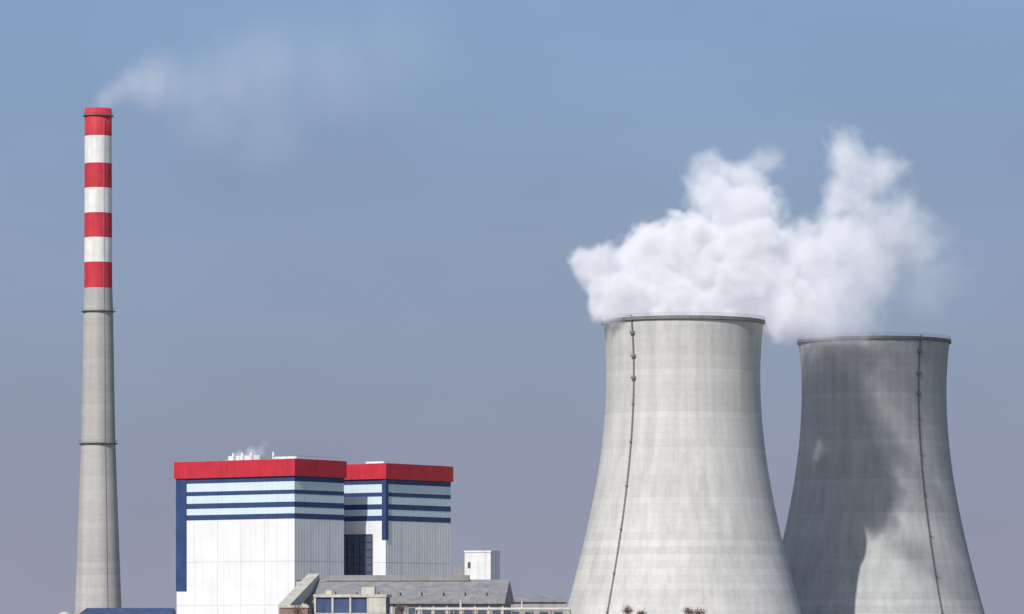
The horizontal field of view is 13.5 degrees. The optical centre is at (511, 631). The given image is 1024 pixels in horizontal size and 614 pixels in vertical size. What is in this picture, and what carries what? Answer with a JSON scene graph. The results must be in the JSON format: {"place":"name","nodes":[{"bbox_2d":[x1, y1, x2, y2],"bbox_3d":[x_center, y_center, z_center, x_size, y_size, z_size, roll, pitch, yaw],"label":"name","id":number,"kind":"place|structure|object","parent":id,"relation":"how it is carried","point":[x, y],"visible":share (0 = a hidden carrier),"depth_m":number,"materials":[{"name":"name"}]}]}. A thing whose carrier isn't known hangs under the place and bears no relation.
{"place":"outdoors","nodes":[
{"label":"outdoors","id":0,"kind":"place"},
{"bbox_2d":[79,608,175,613],"bbox_3d":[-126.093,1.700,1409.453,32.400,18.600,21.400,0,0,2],"label":"storage shed","id":1,"kind":"structure","parent":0,"point":[129,611],"depth_m":1406.63,"materials":[{"name":"blue metal"}]},
{"bbox_2d":[291,604,304,613],"bbox_3d":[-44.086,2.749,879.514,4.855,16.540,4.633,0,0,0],"label":"poplar tree","id":2,"kind":"object","parent":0,"point":[296,611],"visible":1,"depth_m":879.58,"materials":[{"name":"brown plant"}]},
{"bbox_2d":[295,578,306,604],"bbox_3d":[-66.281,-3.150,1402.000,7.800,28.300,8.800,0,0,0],"label":"transfer house","id":3,"kind":"structure","parent":0,"point":[298,580],"depth_m":1398.00,"materials":[{"name":"grey metal"}]},
{"bbox_2d":[313,594,391,613],"bbox_3d":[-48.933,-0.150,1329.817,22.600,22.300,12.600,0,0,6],"label":"walls","id":4,"kind":"structure","parent":0,"point":[351,603],"depth_m":1324.07,"materials":[{"name":"beige concrete"}]},
{"bbox_2d":[326,587,375,593],"bbox_3d":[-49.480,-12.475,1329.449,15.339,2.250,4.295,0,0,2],"label":"roof plant","id":5,"kind":"object","parent":4,"relation":"on","point":[368,590],"visible":1,"depth_m":1327.37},
{"bbox_2d":[344,463,452,574],"bbox_3d":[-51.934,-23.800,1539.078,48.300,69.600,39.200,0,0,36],"label":"industrial building","id":6,"kind":"structure","parent":0,"point":[420,502],"depth_m":1519.66,"materials":[{"name":"white metal"}]},
{"bbox_2d":[344,534,371,574],"bbox_3d":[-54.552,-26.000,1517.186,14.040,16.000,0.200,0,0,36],"label":"louvre frame","id":7,"kind":"object","parent":6,"relation":"attached to","point":[353,549],"visible":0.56,"depth_m":1516.52,"materials":[{"name":"metal"}]},
{"bbox_2d":[344,534,372,574],"bbox_3d":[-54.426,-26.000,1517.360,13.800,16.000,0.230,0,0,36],"label":"window","id":8,"kind":"structure","parent":6,"relation":"in","point":[369,545],"depth_m":1516.77,"materials":[{"name":"glass"}]},
{"bbox_2d":[382,479,388,539],"bbox_3d":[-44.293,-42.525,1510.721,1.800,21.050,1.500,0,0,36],"label":"corner panel","id":9,"kind":"object","parent":6,"relation":"attached to","point":[385,509],"visible":1,"depth_m":1510.20,"materials":[{"name":"blue metal"}]},
{"bbox_2d":[345,521,442,574],"bbox_3d":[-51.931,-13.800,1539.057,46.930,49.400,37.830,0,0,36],"label":"panel joints rear","id":10,"kind":"object","parent":6,"relation":"attached to","point":[401,550],"visible":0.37,"depth_m":1517.28,"materials":[{"name":"metal"}]},
{"bbox_2d":[394,603,407,613],"bbox_3d":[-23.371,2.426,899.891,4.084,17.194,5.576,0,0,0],"label":"poplar tree","id":11,"kind":"object","parent":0,"point":[401,608],"visible":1,"depth_m":899.76,"materials":[{"name":"brown plant"}]},
{"bbox_2d":[303,575,513,613],"bbox_3d":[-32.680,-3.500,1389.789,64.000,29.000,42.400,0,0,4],"label":"turbine hall","id":12,"kind":"structure","parent":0,"point":[412,592],"depth_m":1379.39,"materials":[{"name":"metal"}]},
{"bbox_2d":[312,608,499,613],"bbox_3d":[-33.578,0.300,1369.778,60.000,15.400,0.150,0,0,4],"label":"windows","id":13,"kind":"structure","parent":12,"relation":"in","point":[410,610],"depth_m":1368.73,"materials":[{"name":"blue glass"}]},
{"bbox_2d":[454,550,500,579],"bbox_3d":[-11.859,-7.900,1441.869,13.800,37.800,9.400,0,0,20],"label":"transfer tower","id":14,"kind":"structure","parent":0,"point":[481,565],"depth_m":1437.30,"materials":[{"name":"white metal"}]},
{"bbox_2d":[0,0,1023,613],"label":"sky","id":15,"kind":"structure","parent":0,"point":[351,231],"materials":[{"name":"blue"}]},
{"bbox_2d":[621,605,633,613],"bbox_3d":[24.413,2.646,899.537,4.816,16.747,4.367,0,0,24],"label":"poplar tree","id":16,"kind":"object","parent":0,"point":[627,611],"visible":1,"depth_m":899.71,"materials":[{"name":"brown plant"}]},
{"bbox_2d":[682,606,694,613],"bbox_3d":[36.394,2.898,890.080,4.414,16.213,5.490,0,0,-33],"label":"poplar tree","id":17,"kind":"object","parent":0,"point":[688,611],"visible":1,"depth_m":889.82,"materials":[{"name":"brown plant"}]},
{"bbox_2d":[693,608,706,613],"bbox_3d":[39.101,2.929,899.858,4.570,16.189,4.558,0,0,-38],"label":"poplar tree","id":18,"kind":"object","parent":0,"point":[697,612],"visible":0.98,"depth_m":899.25,"materials":[{"name":"brown plant"}]},
{"label":"plant yard","id":19,"kind":"object","parent":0,"visible":0},
{"bbox_2d":[57,611,72,613],"bbox_3d":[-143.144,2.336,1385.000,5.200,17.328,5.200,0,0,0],"label":"storage tank","id":20,"kind":"object","parent":19,"relation":"on","point":[64,612],"visible":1,"depth_m":1383.39,"materials":[{"name":"metal"}]},
{"bbox_2d":[75,107,121,613],"bbox_3d":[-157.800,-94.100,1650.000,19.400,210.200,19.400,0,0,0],"label":"chimney","id":21,"kind":"object","parent":19,"relation":"on","point":[98,582],"visible":1,"depth_m":1644.87,"materials":[{"name":"concrete"}]},
{"bbox_2d":[174,459,346,613],"bbox_3d":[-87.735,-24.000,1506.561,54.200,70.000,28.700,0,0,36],"label":"industrial building","id":22,"kind":"structure","parent":19,"relation":"on","point":[282,520],"depth_m":1493.28,"materials":[{"name":"white metal"}]},
{"bbox_2d":[176,479,186,590],"bbox_3d":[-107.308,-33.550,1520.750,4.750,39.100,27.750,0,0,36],"label":"stair tower cladding","id":23,"kind":"structure","parent":22,"relation":"attached to","point":[181,534],"depth_m":1509.41,"materials":[{"name":"blue metal"}]},
{"bbox_2d":[193,458,333,461],"bbox_3d":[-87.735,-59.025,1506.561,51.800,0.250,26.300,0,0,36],"label":"roof front","id":24,"kind":"structure","parent":22,"relation":"on","point":[259,459],"depth_m":1496.82,"materials":[{"name":"red metal"}]},
{"bbox_2d":[194,455,333,460],"bbox_3d":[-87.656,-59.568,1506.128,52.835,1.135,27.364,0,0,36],"label":"roof railing","id":25,"kind":"object","parent":22,"relation":"on","point":[259,456],"visible":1,"depth_m":1493.77,"materials":[{"name":"metal"}]},
{"bbox_2d":[217,520,322,613],"bbox_3d":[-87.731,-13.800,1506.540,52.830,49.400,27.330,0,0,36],"label":"wall panel seams","id":26,"kind":"object","parent":22,"relation":"attached to","point":[217,565],"visible":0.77,"depth_m":1500.11,"materials":[{"name":"metal"}]},
{"bbox_2d":[228,452,395,463],"bbox_3d":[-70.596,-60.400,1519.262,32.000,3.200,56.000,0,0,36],"label":"roof vents","id":27,"kind":"object","parent":22,"relation":"on","point":[251,457],"visible":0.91,"depth_m":1502.04,"materials":[{"name":"grey metal"}]},
{"bbox_2d":[279,605,309,613],"bbox_3d":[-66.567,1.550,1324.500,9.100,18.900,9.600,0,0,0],"label":"brick annex","id":28,"kind":"object","parent":19,"relation":"on","point":[285,609],"visible":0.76,"depth_m":1320.00,"materials":[{"name":"brown brick"}]},
{"bbox_2d":[278,574,319,613],"bbox_3d":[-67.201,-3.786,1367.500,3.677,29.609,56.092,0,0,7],"label":"conveyor gallery","id":29,"kind":"object","parent":19,"relation":"on","point":[300,593],"visible":0.74,"depth_m":1366.32,"materials":[{"name":"metal"}]},
{"bbox_2d":[415,600,570,613],"bbox_3d":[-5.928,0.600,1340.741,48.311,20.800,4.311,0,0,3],"label":"pipe rack","id":30,"kind":"object","parent":19,"relation":"on","point":[492,609],"visible":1,"depth_m":1339.22,"materials":[{"name":"metal"}]},
{"bbox_2d":[511,593,567,613],"bbox_3d":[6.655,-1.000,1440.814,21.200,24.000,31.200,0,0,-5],"label":"workshop","id":31,"kind":"structure","parent":19,"relation":"on","point":[537,601],"depth_m":1426.50,"materials":[{"name":"grey concrete"}]},
{"bbox_2d":[566,312,800,613],"bbox_3d":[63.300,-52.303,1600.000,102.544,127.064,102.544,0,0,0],"label":"cooling tower","id":32,"kind":"structure","parent":19,"relation":"on","point":[683,513],"depth_m":1572.13,"materials":[{"name":"concrete"}]},
{"bbox_2d":[783,333,984,613],"bbox_3d":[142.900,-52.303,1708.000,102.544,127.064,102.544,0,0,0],"label":"cooling tower","id":33,"kind":"structure","parent":19,"relation":"on","point":[874,524],"depth_m":1679.98,"materials":[{"name":"concrete"}]}
]}

